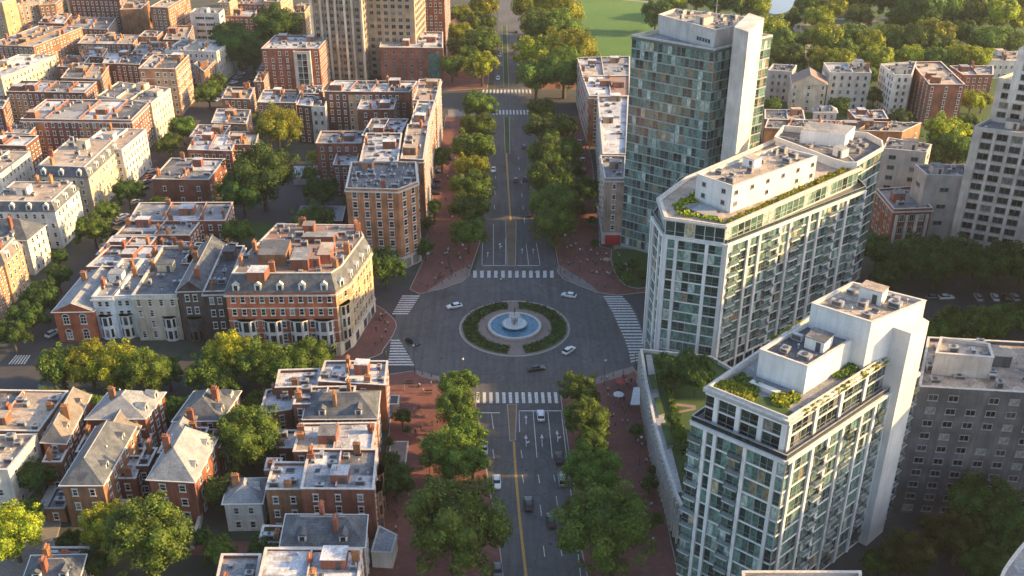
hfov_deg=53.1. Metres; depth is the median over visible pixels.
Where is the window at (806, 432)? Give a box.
[799,423,812,441]
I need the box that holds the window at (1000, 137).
[995,134,1008,141]
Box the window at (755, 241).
[753,235,758,244]
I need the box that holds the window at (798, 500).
[793,493,802,509]
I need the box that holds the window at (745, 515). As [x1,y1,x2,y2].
[738,507,752,524]
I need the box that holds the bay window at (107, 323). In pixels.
[98,315,116,339]
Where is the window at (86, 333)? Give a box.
[82,329,90,338]
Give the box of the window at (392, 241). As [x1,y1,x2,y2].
[390,239,395,246]
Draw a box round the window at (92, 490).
[88,488,96,496]
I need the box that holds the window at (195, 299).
[192,294,198,301]
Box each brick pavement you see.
[330,305,396,359]
[368,370,503,575]
[410,115,486,293]
[441,14,488,90]
[524,14,575,89]
[533,116,645,295]
[560,369,678,575]
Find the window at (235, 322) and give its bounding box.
[233,321,238,328]
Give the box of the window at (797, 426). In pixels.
[791,419,802,434]
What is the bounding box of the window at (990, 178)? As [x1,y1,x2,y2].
[986,175,998,182]
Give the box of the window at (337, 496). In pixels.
[334,494,341,501]
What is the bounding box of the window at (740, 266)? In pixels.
[735,260,744,271]
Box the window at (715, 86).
[711,82,718,91]
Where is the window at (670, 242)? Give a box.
[667,239,674,247]
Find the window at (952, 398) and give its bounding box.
[947,395,958,402]
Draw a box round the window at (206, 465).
[205,460,209,472]
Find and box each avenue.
[475,0,557,272]
[475,397,586,575]
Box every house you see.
[0,174,83,248]
[0,215,51,274]
[0,235,30,302]
[0,266,11,320]
[0,389,67,457]
[0,432,42,507]
[5,124,37,134]
[23,542,89,575]
[34,136,119,214]
[39,386,91,460]
[42,446,72,486]
[50,546,92,575]
[51,260,109,341]
[58,420,139,525]
[75,424,90,455]
[84,386,169,446]
[86,239,167,271]
[90,257,142,339]
[108,409,142,440]
[110,497,128,508]
[113,258,155,338]
[115,213,202,244]
[117,455,143,503]
[130,198,234,242]
[130,240,199,340]
[135,438,157,494]
[137,433,154,454]
[140,428,146,439]
[145,426,222,521]
[152,151,226,201]
[157,444,162,456]
[161,407,201,443]
[171,385,241,427]
[175,234,226,341]
[181,235,237,265]
[187,130,235,174]
[188,421,209,433]
[201,245,246,341]
[209,428,233,455]
[211,103,252,130]
[212,429,229,476]
[216,553,261,575]
[221,82,256,115]
[221,472,268,530]
[225,125,259,150]
[257,87,299,124]
[258,525,282,543]
[258,545,364,575]
[261,382,295,428]
[264,457,282,476]
[265,461,304,524]
[272,429,296,460]
[275,368,320,398]
[279,499,369,575]
[292,384,355,430]
[292,422,378,460]
[296,90,314,143]
[300,441,386,538]
[302,377,381,457]
[311,91,328,143]
[317,354,389,430]
[787,67,827,112]
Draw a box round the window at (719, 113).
[716,109,722,118]
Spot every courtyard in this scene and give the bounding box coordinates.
[233,167,348,245]
[828,449,1010,575]
[865,256,1023,295]
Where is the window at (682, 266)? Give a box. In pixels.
[676,261,689,271]
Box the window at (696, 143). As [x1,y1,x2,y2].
[692,139,700,148]
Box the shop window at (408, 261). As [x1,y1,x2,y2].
[405,257,411,267]
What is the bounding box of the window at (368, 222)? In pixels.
[365,220,370,226]
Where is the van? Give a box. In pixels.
[557,470,566,486]
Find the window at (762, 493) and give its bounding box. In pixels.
[755,484,768,501]
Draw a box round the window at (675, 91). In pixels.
[673,86,677,94]
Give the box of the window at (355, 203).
[352,201,357,207]
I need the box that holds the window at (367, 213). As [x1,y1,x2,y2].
[365,211,370,217]
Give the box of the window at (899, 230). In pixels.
[897,227,901,233]
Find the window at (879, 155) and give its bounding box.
[877,152,881,162]
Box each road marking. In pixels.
[493,224,493,264]
[506,154,511,220]
[513,442,526,575]
[519,410,560,410]
[533,412,536,456]
[547,411,552,457]
[561,411,580,575]
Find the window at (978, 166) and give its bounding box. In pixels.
[974,162,985,170]
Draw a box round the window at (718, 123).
[715,118,722,127]
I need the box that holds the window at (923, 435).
[918,432,929,439]
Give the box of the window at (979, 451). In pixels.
[974,448,985,455]
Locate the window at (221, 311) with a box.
[218,309,224,316]
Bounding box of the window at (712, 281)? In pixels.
[705,276,718,286]
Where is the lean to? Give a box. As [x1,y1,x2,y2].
[44,487,69,521]
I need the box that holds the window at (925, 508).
[921,505,931,511]
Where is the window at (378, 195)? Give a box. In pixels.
[375,193,380,198]
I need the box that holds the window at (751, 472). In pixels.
[744,463,758,481]
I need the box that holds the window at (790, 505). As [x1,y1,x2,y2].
[786,498,794,514]
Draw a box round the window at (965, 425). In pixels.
[961,422,972,429]
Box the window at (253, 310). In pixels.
[251,308,256,315]
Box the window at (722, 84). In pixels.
[718,80,725,89]
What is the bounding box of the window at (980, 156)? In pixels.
[976,152,988,160]
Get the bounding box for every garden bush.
[383,435,395,445]
[402,425,411,435]
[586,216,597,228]
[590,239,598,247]
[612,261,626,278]
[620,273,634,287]
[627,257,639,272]
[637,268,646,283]
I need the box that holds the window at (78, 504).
[74,502,82,509]
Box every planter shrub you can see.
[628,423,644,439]
[639,474,658,494]
[647,465,655,474]
[648,511,664,529]
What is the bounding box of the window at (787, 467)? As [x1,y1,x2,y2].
[784,464,789,476]
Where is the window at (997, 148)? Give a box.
[993,144,1005,152]
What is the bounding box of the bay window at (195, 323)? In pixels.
[187,317,203,341]
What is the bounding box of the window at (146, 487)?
[143,485,150,492]
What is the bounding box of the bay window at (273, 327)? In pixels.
[263,319,284,346]
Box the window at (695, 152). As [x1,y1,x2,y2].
[691,148,700,157]
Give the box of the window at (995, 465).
[991,462,1002,468]
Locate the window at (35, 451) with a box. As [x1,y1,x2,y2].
[32,444,37,454]
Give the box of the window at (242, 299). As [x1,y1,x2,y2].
[240,297,245,303]
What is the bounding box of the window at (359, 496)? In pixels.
[357,494,363,502]
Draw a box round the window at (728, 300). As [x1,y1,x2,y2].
[724,297,731,305]
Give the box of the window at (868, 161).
[866,158,870,168]
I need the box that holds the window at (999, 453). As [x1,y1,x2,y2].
[994,449,1005,456]
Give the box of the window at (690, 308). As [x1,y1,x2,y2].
[686,304,698,313]
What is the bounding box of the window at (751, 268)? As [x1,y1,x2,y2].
[749,265,754,275]
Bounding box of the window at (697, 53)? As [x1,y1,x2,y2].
[695,50,699,58]
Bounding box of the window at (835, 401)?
[827,395,839,411]
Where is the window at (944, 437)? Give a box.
[938,433,949,440]
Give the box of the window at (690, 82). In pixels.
[687,79,692,87]
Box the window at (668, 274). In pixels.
[665,270,671,278]
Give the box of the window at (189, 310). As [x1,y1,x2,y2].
[186,307,191,313]
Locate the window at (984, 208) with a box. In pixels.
[979,204,991,212]
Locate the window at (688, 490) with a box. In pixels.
[684,485,696,498]
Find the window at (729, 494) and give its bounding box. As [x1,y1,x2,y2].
[724,488,736,502]
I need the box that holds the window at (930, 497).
[923,494,934,500]
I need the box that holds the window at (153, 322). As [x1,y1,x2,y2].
[151,320,156,327]
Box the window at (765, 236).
[761,231,768,241]
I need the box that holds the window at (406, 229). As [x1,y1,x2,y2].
[404,227,407,235]
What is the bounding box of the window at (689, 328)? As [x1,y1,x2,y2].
[684,324,696,333]
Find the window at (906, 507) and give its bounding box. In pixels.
[902,504,912,510]
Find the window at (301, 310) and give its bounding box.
[299,308,304,315]
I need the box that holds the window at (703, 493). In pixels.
[700,489,706,502]
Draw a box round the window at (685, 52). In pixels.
[681,48,689,57]
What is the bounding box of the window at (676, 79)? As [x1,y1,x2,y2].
[674,76,678,85]
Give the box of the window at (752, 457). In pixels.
[746,450,760,466]
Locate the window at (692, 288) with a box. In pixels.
[688,283,700,293]
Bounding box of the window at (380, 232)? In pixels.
[378,230,383,236]
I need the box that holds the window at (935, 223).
[932,221,941,225]
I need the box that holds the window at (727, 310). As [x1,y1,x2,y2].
[723,307,730,315]
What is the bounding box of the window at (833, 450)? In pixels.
[828,442,838,459]
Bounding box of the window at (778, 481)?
[774,476,782,491]
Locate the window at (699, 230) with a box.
[694,225,704,239]
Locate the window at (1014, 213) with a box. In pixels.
[1008,209,1020,217]
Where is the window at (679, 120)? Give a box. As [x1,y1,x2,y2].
[676,116,684,125]
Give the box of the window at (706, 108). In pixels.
[704,102,709,111]
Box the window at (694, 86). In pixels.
[692,80,697,88]
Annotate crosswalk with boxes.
[9,355,29,363]
[388,340,413,364]
[392,295,419,313]
[473,271,553,277]
[476,392,557,402]
[482,90,530,92]
[492,110,528,114]
[609,305,634,313]
[614,315,639,325]
[619,327,641,337]
[625,340,644,349]
[629,351,639,361]
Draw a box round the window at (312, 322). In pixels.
[309,320,314,327]
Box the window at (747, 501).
[740,493,754,510]
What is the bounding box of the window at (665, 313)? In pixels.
[662,310,668,318]
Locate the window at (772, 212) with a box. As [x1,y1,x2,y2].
[768,208,775,222]
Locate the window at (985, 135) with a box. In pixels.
[981,132,993,139]
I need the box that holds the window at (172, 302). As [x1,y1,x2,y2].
[170,300,174,306]
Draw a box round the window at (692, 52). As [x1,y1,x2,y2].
[690,49,694,58]
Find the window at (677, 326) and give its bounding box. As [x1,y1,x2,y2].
[671,321,683,331]
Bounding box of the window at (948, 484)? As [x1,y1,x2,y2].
[945,483,954,489]
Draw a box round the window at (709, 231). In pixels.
[704,226,714,241]
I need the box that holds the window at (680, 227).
[675,222,684,236]
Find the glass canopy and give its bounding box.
[630,387,639,404]
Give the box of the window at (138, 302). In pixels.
[136,300,141,306]
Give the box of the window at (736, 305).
[730,300,739,311]
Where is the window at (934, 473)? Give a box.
[929,470,940,476]
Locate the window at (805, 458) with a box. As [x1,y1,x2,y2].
[800,451,809,465]
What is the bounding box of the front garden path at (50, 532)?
[0,515,60,575]
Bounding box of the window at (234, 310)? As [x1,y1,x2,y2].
[231,308,237,315]
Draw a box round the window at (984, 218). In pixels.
[977,214,988,221]
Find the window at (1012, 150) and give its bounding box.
[1008,146,1020,154]
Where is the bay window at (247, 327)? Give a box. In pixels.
[237,319,256,338]
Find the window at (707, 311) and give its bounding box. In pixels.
[702,306,715,316]
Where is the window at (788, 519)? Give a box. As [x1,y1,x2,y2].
[784,513,791,528]
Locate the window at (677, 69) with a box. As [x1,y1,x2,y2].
[675,67,679,75]
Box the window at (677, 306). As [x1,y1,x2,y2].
[673,301,685,311]
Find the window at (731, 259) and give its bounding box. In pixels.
[728,255,736,264]
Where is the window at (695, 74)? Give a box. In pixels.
[693,70,697,79]
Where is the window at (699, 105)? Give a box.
[695,101,704,110]
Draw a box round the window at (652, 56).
[649,52,657,61]
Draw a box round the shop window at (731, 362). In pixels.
[727,358,734,366]
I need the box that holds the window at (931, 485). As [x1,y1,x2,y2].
[927,482,937,488]
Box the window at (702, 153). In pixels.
[700,150,704,158]
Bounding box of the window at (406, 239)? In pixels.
[404,236,408,244]
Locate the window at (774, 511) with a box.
[769,506,778,521]
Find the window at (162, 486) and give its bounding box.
[158,483,166,491]
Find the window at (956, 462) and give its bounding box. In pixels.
[951,459,963,466]
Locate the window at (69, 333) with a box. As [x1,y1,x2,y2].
[65,329,73,339]
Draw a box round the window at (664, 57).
[662,54,666,63]
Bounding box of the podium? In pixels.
[636,348,731,545]
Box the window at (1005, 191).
[998,187,1010,195]
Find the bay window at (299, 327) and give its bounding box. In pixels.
[289,319,308,342]
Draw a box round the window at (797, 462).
[794,456,801,469]
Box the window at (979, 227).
[975,223,986,231]
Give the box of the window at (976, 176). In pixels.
[972,172,983,180]
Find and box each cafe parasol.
[613,391,623,399]
[616,379,626,384]
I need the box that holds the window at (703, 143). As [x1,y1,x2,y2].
[701,141,705,149]
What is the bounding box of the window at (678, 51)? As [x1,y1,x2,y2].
[676,47,680,55]
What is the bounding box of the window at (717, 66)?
[713,62,720,71]
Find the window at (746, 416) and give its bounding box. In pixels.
[740,409,758,425]
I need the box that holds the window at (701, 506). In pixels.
[698,503,704,516]
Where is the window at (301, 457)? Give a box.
[298,455,304,460]
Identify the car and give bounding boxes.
[44,329,57,337]
[108,229,119,234]
[113,219,124,224]
[117,213,129,218]
[130,199,142,204]
[141,179,151,184]
[143,174,153,178]
[146,168,155,173]
[405,336,420,345]
[431,183,440,187]
[431,190,439,194]
[446,302,462,309]
[480,444,488,454]
[491,166,495,172]
[492,475,501,488]
[493,562,502,575]
[513,177,518,182]
[524,496,532,511]
[527,211,532,216]
[527,364,544,371]
[536,410,544,421]
[546,513,555,528]
[555,451,563,464]
[561,292,576,298]
[561,346,575,354]
[925,293,939,299]
[939,293,954,299]
[973,293,983,301]
[990,293,999,301]
[1001,293,1010,301]
[1009,293,1020,300]
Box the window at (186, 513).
[183,511,191,519]
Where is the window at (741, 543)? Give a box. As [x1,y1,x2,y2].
[735,535,748,552]
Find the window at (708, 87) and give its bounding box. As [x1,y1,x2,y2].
[706,83,711,91]
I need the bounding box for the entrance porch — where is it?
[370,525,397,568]
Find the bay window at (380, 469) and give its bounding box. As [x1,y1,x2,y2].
[377,464,386,510]
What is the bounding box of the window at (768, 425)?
[763,418,781,435]
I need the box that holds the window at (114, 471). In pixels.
[113,467,117,478]
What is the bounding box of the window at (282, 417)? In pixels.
[279,414,285,422]
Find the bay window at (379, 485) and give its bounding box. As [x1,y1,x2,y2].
[376,480,384,526]
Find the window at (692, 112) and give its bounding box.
[690,109,694,117]
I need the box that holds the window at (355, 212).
[353,210,358,217]
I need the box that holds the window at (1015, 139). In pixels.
[1011,136,1023,144]
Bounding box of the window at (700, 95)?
[696,91,705,100]
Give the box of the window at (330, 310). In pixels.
[327,308,333,315]
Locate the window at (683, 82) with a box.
[679,77,687,86]
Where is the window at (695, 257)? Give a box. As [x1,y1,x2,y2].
[690,252,703,262]
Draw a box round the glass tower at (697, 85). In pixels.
[621,0,772,252]
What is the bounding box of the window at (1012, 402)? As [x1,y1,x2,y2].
[1008,399,1020,405]
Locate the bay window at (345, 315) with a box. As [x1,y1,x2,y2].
[339,299,351,340]
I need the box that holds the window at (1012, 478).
[1007,475,1018,481]
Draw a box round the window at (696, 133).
[693,129,701,138]
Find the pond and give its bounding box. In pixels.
[769,0,794,13]
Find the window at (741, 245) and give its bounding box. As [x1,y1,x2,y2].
[737,240,746,250]
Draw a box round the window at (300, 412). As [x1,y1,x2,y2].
[297,408,302,415]
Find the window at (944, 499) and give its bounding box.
[943,495,951,501]
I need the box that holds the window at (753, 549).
[747,541,760,558]
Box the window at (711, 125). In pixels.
[707,121,714,130]
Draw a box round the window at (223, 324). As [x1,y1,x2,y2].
[220,321,226,328]
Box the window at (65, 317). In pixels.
[62,314,70,324]
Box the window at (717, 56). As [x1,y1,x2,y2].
[714,52,721,61]
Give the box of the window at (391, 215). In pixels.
[388,211,393,218]
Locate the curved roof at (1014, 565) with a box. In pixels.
[1000,542,1023,575]
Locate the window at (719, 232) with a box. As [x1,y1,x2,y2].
[714,228,724,242]
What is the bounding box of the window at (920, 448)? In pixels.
[915,445,926,451]
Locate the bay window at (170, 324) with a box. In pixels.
[162,316,179,340]
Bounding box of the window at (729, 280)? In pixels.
[726,276,733,284]
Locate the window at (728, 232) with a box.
[724,227,731,242]
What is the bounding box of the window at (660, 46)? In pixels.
[658,44,662,52]
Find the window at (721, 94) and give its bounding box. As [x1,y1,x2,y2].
[718,90,724,99]
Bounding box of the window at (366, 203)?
[364,201,369,208]
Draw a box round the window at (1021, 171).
[1018,169,1023,176]
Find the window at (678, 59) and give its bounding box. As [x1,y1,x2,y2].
[675,57,680,65]
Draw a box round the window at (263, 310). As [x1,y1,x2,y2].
[260,308,266,315]
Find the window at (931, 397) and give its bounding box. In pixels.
[927,394,938,401]
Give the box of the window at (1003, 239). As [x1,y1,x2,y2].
[1002,238,1012,243]
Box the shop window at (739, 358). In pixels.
[735,354,742,364]
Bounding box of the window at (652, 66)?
[648,62,656,71]
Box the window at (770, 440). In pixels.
[761,431,779,449]
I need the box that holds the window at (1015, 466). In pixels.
[1010,463,1022,469]
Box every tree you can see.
[0,318,33,352]
[0,498,45,562]
[3,300,51,338]
[16,455,58,497]
[17,277,58,313]
[19,497,44,517]
[35,341,76,389]
[36,386,60,389]
[44,263,72,292]
[48,247,67,264]
[53,528,85,545]
[64,336,104,390]
[73,210,112,248]
[77,499,134,553]
[80,544,116,575]
[81,337,137,392]
[82,389,102,409]
[93,199,120,224]
[102,489,193,575]
[111,177,145,208]
[114,346,172,391]
[150,195,164,201]
[154,132,182,157]
[159,355,183,391]
[165,395,182,419]
[167,116,195,144]
[181,389,197,403]
[182,351,230,388]
[189,525,213,551]
[192,80,222,109]
[201,328,253,383]
[202,472,242,512]
[202,532,233,561]
[203,533,237,565]
[204,368,242,389]
[207,20,245,39]
[208,404,281,472]
[209,72,228,92]
[211,166,268,218]
[212,25,262,71]
[220,139,299,210]
[220,217,254,244]
[231,335,282,389]
[237,42,262,72]
[241,389,263,409]
[246,527,280,556]
[251,1,303,43]
[251,101,303,151]
[255,344,311,389]
[282,336,337,371]
[290,198,335,223]
[297,164,319,178]
[302,177,340,205]
[306,150,316,163]
[372,244,406,289]
[379,451,400,466]
[383,461,415,502]
[390,407,411,427]
[402,472,513,575]
[416,236,435,260]
[418,426,478,482]
[420,216,435,233]
[427,199,441,218]
[433,369,479,394]
[434,147,451,172]
[435,385,480,428]
[438,54,466,81]
[443,411,488,446]
[445,37,460,55]
[447,192,491,223]
[448,22,472,39]
[448,169,494,200]
[448,217,488,253]
[450,4,474,23]
[450,128,496,158]
[453,152,491,175]
[456,43,482,60]
[457,25,502,54]
[459,88,499,117]
[459,112,496,135]
[459,444,491,479]
[462,50,499,85]
[466,11,496,30]
[468,0,499,14]
[510,0,565,21]
[510,34,551,64]
[515,58,557,99]
[517,3,557,41]
[523,111,574,141]
[526,97,557,116]
[526,130,576,166]
[526,150,579,191]
[528,180,577,219]
[528,206,577,250]
[530,6,584,38]
[534,0,585,21]
[538,43,585,98]
[540,25,600,59]
[549,475,658,575]
[557,369,600,401]
[557,442,623,494]
[560,133,584,157]
[561,117,579,136]
[561,395,609,440]
[563,27,596,55]
[570,159,585,177]
[570,175,598,205]
[573,196,586,216]
[574,424,610,452]
[640,0,673,29]
[653,351,674,369]
[655,370,676,389]
[661,355,694,388]
[663,0,687,8]
[664,410,679,428]
[670,426,687,442]
[674,439,688,459]
[676,346,699,361]
[677,359,713,396]
[681,463,686,473]
[684,0,708,10]
[693,353,717,376]
[700,0,731,12]
[726,0,757,15]
[746,0,771,17]
[761,13,789,36]
[764,96,781,108]
[767,25,802,46]
[768,40,789,67]
[776,42,808,68]
[783,8,802,31]
[790,0,823,23]
[796,29,812,45]
[802,5,836,27]
[806,45,833,71]
[808,18,852,49]
[815,0,848,16]
[825,47,856,62]
[827,96,851,119]
[829,37,864,56]
[838,22,866,55]
[844,0,862,15]
[844,3,875,26]
[852,28,886,58]
[858,547,895,575]
[859,0,878,8]
[860,45,895,71]
[864,232,893,272]
[866,86,883,108]
[868,262,905,285]
[869,22,902,47]
[870,67,878,82]
[872,0,901,19]
[874,242,921,286]
[876,526,937,575]
[883,30,907,51]
[884,7,915,25]
[887,108,912,121]
[893,44,924,61]
[894,0,946,24]
[894,231,939,279]
[898,22,938,50]
[909,244,962,290]
[913,233,943,244]
[916,515,940,543]
[917,17,957,48]
[919,110,972,140]
[920,46,949,67]
[924,33,959,48]
[926,138,954,163]
[926,316,959,337]
[929,304,978,338]
[929,507,995,565]
[934,231,985,282]
[939,127,970,163]
[941,0,968,22]
[944,18,977,43]
[944,40,984,65]
[946,469,1023,543]
[951,0,989,25]
[955,112,986,137]
[957,536,1011,575]
[960,89,985,113]
[962,246,1011,292]
[963,304,1011,339]
[966,25,1013,51]
[969,48,994,65]
[974,90,993,113]
[975,0,1022,26]
[983,238,1023,284]
[991,302,1023,338]
[991,525,1023,556]
[1000,6,1023,31]
[1000,248,1023,290]
[1002,31,1023,50]
[1011,300,1023,330]
[1015,0,1023,8]
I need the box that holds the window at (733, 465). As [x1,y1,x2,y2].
[727,459,740,473]
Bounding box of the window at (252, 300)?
[249,297,255,303]
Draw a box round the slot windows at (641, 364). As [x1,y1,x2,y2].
[641,364,681,543]
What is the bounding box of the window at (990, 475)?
[988,474,998,480]
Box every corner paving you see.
[416,371,473,396]
[428,267,470,290]
[557,265,597,291]
[561,367,634,398]
[613,245,629,248]
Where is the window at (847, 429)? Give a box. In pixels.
[844,422,851,435]
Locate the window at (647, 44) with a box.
[645,42,649,49]
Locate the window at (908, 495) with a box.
[904,492,915,499]
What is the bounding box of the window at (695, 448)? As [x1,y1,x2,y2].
[689,441,701,455]
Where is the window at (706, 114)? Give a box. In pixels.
[703,112,708,120]
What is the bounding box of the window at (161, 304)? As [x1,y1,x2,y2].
[158,300,163,306]
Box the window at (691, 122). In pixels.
[689,119,693,127]
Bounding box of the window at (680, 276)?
[675,271,688,281]
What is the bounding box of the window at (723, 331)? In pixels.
[720,326,728,335]
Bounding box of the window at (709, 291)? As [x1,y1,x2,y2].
[704,286,717,296]
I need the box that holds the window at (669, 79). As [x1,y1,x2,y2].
[665,75,673,84]
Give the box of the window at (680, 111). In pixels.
[676,106,685,115]
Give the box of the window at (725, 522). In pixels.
[720,516,733,530]
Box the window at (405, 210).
[403,209,407,216]
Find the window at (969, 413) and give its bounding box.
[964,409,975,416]
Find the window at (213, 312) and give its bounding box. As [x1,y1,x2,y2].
[211,309,216,316]
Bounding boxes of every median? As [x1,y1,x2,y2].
[502,25,508,86]
[504,116,509,153]
[505,221,515,265]
[507,404,516,441]
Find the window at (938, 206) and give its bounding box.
[935,204,945,208]
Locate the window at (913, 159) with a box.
[910,157,918,161]
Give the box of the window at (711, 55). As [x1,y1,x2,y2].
[709,53,713,61]
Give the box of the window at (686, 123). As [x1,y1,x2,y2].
[684,118,688,126]
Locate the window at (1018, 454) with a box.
[1014,451,1023,457]
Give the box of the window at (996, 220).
[991,216,1003,224]
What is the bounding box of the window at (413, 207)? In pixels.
[412,205,415,213]
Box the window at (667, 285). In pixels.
[664,280,670,289]
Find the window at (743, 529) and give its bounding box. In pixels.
[736,521,750,538]
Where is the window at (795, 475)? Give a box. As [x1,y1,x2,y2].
[791,469,799,485]
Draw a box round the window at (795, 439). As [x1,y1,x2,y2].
[789,431,800,448]
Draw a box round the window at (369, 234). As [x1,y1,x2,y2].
[366,229,371,236]
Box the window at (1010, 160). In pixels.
[1005,156,1018,164]
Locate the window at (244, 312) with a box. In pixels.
[241,308,247,315]
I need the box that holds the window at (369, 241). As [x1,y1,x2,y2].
[367,239,372,245]
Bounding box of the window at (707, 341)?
[699,336,712,345]
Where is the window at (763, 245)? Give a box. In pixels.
[760,241,767,251]
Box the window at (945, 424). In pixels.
[941,421,952,427]
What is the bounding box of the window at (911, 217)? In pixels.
[908,214,914,221]
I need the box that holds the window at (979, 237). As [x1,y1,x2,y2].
[973,233,984,241]
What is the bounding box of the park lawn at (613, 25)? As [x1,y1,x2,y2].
[571,0,657,60]
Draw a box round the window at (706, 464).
[703,460,709,474]
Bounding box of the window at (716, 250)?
[708,245,721,254]
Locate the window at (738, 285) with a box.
[733,280,741,291]
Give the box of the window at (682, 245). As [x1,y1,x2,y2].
[678,241,691,250]
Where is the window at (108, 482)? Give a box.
[107,478,111,489]
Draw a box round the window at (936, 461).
[932,458,943,464]
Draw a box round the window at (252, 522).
[249,520,256,528]
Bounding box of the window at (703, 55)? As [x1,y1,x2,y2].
[699,51,708,60]
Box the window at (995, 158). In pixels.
[991,154,1003,162]
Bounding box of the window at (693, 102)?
[690,100,695,108]
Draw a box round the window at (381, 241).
[378,239,383,245]
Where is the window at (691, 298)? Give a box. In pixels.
[687,294,699,303]
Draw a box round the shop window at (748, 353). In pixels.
[744,350,751,358]
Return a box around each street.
[0,340,420,393]
[14,34,289,350]
[324,86,578,114]
[374,284,427,315]
[450,4,524,12]
[576,285,645,370]
[913,296,1023,322]
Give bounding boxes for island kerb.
[459,301,569,356]
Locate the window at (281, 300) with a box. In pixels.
[278,297,283,302]
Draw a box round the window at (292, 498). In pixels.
[289,496,296,503]
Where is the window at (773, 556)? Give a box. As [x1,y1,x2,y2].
[770,549,776,563]
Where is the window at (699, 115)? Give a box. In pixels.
[694,110,703,119]
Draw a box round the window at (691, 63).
[689,59,693,68]
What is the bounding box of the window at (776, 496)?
[772,492,780,506]
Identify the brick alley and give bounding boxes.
[187,541,249,554]
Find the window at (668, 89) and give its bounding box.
[664,85,673,93]
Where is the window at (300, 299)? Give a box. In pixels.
[298,297,303,302]
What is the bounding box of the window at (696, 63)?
[694,60,698,69]
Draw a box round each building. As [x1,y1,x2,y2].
[0,0,22,38]
[0,26,83,61]
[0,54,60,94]
[0,94,15,131]
[0,130,43,171]
[0,150,34,191]
[5,80,98,124]
[17,0,43,30]
[19,99,155,158]
[27,24,45,28]
[38,0,68,17]
[38,13,72,26]
[57,51,90,79]
[61,62,112,92]
[65,14,118,35]
[69,0,126,28]
[77,32,138,53]
[83,47,107,62]
[90,122,151,181]
[97,81,174,141]
[102,50,144,84]
[119,0,152,34]
[131,39,167,53]
[138,30,163,41]
[138,52,194,115]
[142,43,166,62]
[150,0,191,35]
[159,236,191,245]
[163,24,194,46]
[164,38,235,83]
[189,7,225,39]
[189,124,230,142]
[194,59,216,87]
[217,0,237,15]
[223,216,375,355]
[225,8,257,33]
[228,137,246,159]
[238,0,263,14]
[253,70,270,100]
[261,33,330,89]
[264,0,293,11]
[292,2,311,34]
[299,82,324,96]
[315,130,363,179]
[324,75,416,130]
[333,153,358,195]
[344,159,421,269]
[357,98,397,130]
[359,133,402,160]
[361,118,408,146]
[379,31,443,82]
[399,119,430,229]
[409,100,436,183]
[412,78,442,146]
[425,0,450,58]
[576,55,629,120]
[581,75,629,145]
[595,93,628,189]
[597,155,625,243]
[642,136,866,366]
[761,103,804,143]
[763,117,921,168]
[765,64,796,101]
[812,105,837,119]
[822,59,871,109]
[846,107,888,121]
[870,137,931,219]
[870,186,933,247]
[874,61,916,114]
[891,336,1023,514]
[908,61,965,124]
[909,162,965,241]
[949,61,993,104]
[984,48,1017,78]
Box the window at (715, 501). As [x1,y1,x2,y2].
[709,494,722,510]
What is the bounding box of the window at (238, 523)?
[235,521,242,528]
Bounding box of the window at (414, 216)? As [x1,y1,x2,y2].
[412,214,415,222]
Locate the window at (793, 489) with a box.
[789,484,796,499]
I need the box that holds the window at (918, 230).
[916,226,921,233]
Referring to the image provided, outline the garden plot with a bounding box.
[611,248,647,288]
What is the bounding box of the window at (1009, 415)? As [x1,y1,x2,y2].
[1004,412,1016,418]
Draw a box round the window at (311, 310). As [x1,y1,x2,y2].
[308,308,314,315]
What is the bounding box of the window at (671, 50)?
[667,45,676,54]
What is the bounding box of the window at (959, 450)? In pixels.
[954,447,966,454]
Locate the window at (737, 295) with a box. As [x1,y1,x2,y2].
[731,290,740,302]
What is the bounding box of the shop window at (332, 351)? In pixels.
[328,346,336,354]
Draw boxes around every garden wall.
[37,486,54,518]
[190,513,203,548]
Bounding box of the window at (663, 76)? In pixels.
[661,74,665,82]
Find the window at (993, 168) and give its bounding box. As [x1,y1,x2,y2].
[988,164,1000,172]
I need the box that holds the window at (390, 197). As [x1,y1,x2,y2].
[387,193,392,199]
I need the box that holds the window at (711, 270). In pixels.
[706,266,719,275]
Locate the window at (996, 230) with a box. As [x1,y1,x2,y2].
[989,226,1000,234]
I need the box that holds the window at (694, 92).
[691,90,696,98]
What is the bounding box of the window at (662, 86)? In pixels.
[660,84,664,92]
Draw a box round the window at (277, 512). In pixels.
[274,510,280,517]
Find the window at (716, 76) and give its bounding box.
[712,72,719,81]
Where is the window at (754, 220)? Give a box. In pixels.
[750,216,756,229]
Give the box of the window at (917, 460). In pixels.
[913,457,923,463]
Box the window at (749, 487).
[742,478,756,495]
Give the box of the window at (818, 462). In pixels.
[813,457,822,469]
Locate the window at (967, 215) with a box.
[963,212,974,219]
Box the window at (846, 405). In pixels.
[841,398,851,413]
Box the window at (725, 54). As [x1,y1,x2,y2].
[721,50,728,59]
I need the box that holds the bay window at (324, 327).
[314,319,334,346]
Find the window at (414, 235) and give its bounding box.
[413,233,417,240]
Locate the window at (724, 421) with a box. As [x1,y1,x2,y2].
[717,413,734,430]
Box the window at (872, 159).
[870,156,874,166]
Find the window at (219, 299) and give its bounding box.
[217,297,222,304]
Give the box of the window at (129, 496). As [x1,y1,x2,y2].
[126,494,133,500]
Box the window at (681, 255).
[677,251,690,260]
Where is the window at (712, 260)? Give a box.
[707,255,720,265]
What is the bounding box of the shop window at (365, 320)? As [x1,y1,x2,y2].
[364,316,366,329]
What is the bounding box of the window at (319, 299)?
[317,297,322,302]
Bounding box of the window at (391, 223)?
[389,221,394,227]
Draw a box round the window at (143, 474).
[140,472,146,479]
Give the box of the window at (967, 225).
[960,221,972,229]
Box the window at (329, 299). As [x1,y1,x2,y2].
[327,297,332,302]
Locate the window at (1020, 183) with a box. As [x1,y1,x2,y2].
[1016,179,1023,186]

